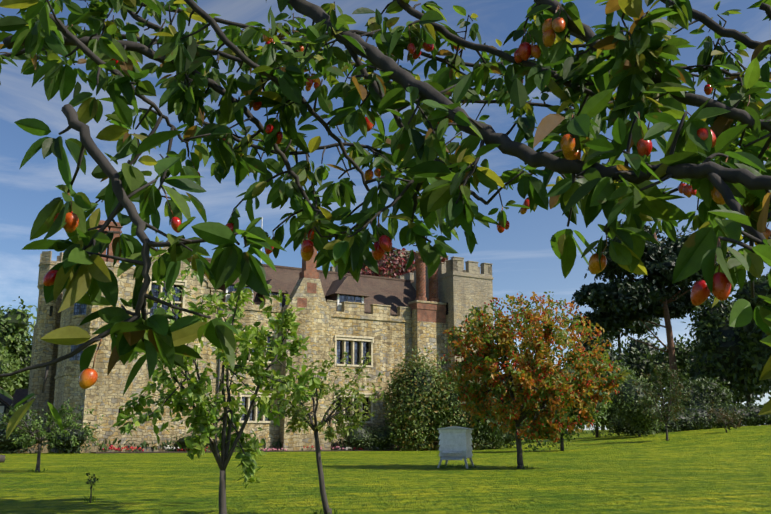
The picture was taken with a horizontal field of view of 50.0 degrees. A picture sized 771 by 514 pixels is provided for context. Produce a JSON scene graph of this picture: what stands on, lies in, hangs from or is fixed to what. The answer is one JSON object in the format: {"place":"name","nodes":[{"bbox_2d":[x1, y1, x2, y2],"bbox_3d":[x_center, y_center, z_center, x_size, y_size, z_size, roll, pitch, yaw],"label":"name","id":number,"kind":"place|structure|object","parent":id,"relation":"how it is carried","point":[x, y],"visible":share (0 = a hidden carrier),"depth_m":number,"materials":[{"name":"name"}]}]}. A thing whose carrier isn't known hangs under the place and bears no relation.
{"place":"outdoors","nodes":[
{"label":"outdoors","id":0,"kind":"place"},
{"bbox_2d":[0,425,770,513],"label":"lawn ground","id":1,"kind":"structure","parent":0,"point":[715,470],"depth_m":17.79,"materials":[{"name":"green plant"}]},
{"bbox_2d":[0,455,4,462],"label":"stone","id":2,"kind":"object","parent":1,"relation":"on","point":[2,458],"visible":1,"depth_m":29.45,"materials":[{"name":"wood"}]},
{"bbox_2d":[0,400,10,423],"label":"cottage","id":3,"kind":"structure","parent":1,"relation":"on","point":[2,409],"depth_m":68.34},
{"bbox_2d":[0,387,27,416],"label":"cottage roof","id":4,"kind":"structure","parent":3,"relation":"attached to","point":[19,395],"depth_m":71.09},
{"bbox_2d":[0,296,36,396],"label":"tree foliage","id":5,"kind":"object","parent":1,"relation":"on","point":[15,345],"visible":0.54,"depth_m":87.49,"materials":[{"name":"green plant"}]},
{"bbox_2d":[0,438,49,452],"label":"garden wall","id":6,"kind":"structure","parent":1,"relation":"on","point":[43,447],"depth_m":47.66,"materials":[{"name":"stone"}]},
{"bbox_2d":[0,399,103,471],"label":"apple tree","id":7,"kind":"object","parent":1,"relation":"on","point":[63,410],"depth_m":21.98,"materials":[{"name":"green plant"}]},
{"bbox_2d":[86,473,98,502],"bbox_3d":[-4.192,3.314,11.779,0.187,0.470,0.233,0,-12,-2],"label":"sapling","id":8,"kind":"object","parent":1,"relation":"on","point":[94,479],"depth_m":11.82,"materials":[{"name":"green plant"}]},
{"bbox_2d":[112,236,326,513],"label":"apple tree","id":9,"kind":"object","parent":1,"relation":"on","point":[197,396],"depth_m":7.63,"materials":[{"name":"green plant"}]},
{"bbox_2d":[90,449,418,453],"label":"flower bed soil","id":10,"kind":"structure","parent":1,"relation":"on","point":[264,451],"depth_m":51.12,"materials":[{"name":"brown soil"}]},
{"bbox_2d":[96,438,419,451],"bbox_3d":[-6.915,11.824,52.129,21.777,0.988,1.814,7,-14,-29],"label":"flower bed","id":11,"kind":"object","parent":10,"relation":"in","point":[144,444],"depth_m":49.14,"materials":[{"name":"red plant"}]},
{"bbox_2d":[27,220,494,452],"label":"castle","id":12,"kind":"structure","parent":1,"relation":"on","point":[321,320],"depth_m":54.06,"materials":[{"name":"beige stone"}]},
{"bbox_2d":[76,288,354,423],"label":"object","id":13,"kind":"object","parent":12,"relation":"attached to","point":[219,359],"visible":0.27,"depth_m":51.81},
{"bbox_2d":[147,277,373,422],"bbox_3d":[-7.769,6.361,53.879,15.810,8.750,0.460,7,-14,-29],"label":"castle dressed stone","id":14,"kind":"object","parent":12,"relation":"attached to","point":[335,340],"visible":0.4,"depth_m":56.16,"materials":[{"name":"beige stone"}]},
{"bbox_2d":[225,217,363,311],"bbox_3d":[-6.126,-0.169,61.768,9.012,9.600,14.405,0,-12,-2],"label":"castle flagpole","id":15,"kind":"object","parent":12,"relation":"attached to","point":[339,305],"visible":0.06,"depth_m":57.66,"materials":[{"name":"white metal"}]},
{"bbox_2d":[191,257,415,316],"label":"roof","id":16,"kind":"structure","parent":12,"relation":"attached to","point":[394,293],"depth_m":60.29,"materials":[{"name":"tile"}]},
{"bbox_2d":[347,247,447,277],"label":"tree","id":17,"kind":"object","parent":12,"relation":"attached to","point":[384,266],"visible":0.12,"depth_m":71.49,"materials":[{"name":"red plant"}]},
{"bbox_2d":[0,346,527,453],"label":"bush","id":18,"kind":"object","parent":1,"relation":"on","point":[422,402],"visible":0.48,"depth_m":54.65,"materials":[{"name":"green plant"}]},
{"bbox_2d":[267,348,383,513],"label":"apple tree","id":19,"kind":"object","parent":1,"relation":"on","point":[355,418],"depth_m":9.61,"materials":[{"name":"green plant"}]},
{"bbox_2d":[0,0,770,439],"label":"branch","id":20,"kind":"object","parent":1,"relation":"on","point":[592,192],"depth_m":1.46,"materials":[{"name":"green plant"}]},
{"bbox_2d":[43,17,770,388],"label":"fruit","id":21,"kind":"object","parent":20,"relation":"attached to","point":[699,291],"visible":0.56,"depth_m":1.41,"materials":[{"name":"red food"}]},
{"bbox_2d":[58,5,769,368],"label":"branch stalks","id":22,"kind":"object","parent":20,"relation":"attached to","point":[372,165],"visible":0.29,"depth_m":1.45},
{"bbox_2d":[437,429,474,467],"bbox_3d":[2.136,5.848,25.242,0.950,1.134,1.069,-4,-13,18],"label":"beehive","id":23,"kind":"object","parent":1,"relation":"on","point":[455,444],"visible":0.94,"depth_m":24.95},
{"bbox_2d":[437,426,473,429],"bbox_3d":[2.154,5.259,25.428,0.935,0.096,0.935,-4,-13,18],"label":"beehive lid","id":24,"kind":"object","parent":23,"relation":"on","point":[452,427],"depth_m":25.04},
{"bbox_2d":[441,291,629,468],"bbox_3d":[4.331,3.653,24.933,5.316,5.392,4.721,0,-12,-2],"label":"crab tree","id":25,"kind":"object","parent":1,"relation":"on","point":[504,333],"depth_m":24.18,"materials":[{"name":"plant"}]},
{"bbox_2d":[500,267,770,451],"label":"bushes","id":26,"kind":"object","parent":1,"relation":"on","point":[724,359],"visible":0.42,"depth_m":84.37,"materials":[{"name":"green plant"}]},
{"bbox_2d":[560,334,750,450],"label":"tree trunks","id":27,"kind":"object","parent":1,"relation":"on","point":[597,427],"visible":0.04,"depth_m":70.93,"materials":[{"name":"brown plant"}]},
{"bbox_2d":[580,276,661,341],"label":"pine foliage","id":28,"kind":"object","parent":27,"relation":"attached to","point":[636,327],"visible":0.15,"depth_m":119.00,"materials":[{"name":"green plant"}]},
{"bbox_2d":[630,358,691,440],"bbox_3d":[18.584,9.438,54.828,4.068,5.443,3.747,0,-12,-2],"label":"tree","id":29,"kind":"object","parent":1,"relation":"on","point":[652,394],"depth_m":54.52,"materials":[{"name":"green plant"}]},
{"bbox_2d":[707,401,745,432],"bbox_3d":[24.581,11.520,59.721,2.783,2.356,2.767,0,-12,-2],"label":"shrub","id":30,"kind":"object","parent":1,"relation":"on","point":[722,418],"depth_m":59.43,"materials":[{"name":"green plant"}]},
{"bbox_2d":[0,0,770,429],"label":"sky","id":31,"kind":"structure","parent":0,"point":[523,259],"materials":[{"name":"blue"}]},
{"bbox_2d":[559,218,732,392],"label":"pine","id":32,"kind":"object","parent":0,"point":[627,301],"depth_m":96.67,"materials":[{"name":"green plant"}]}
]}

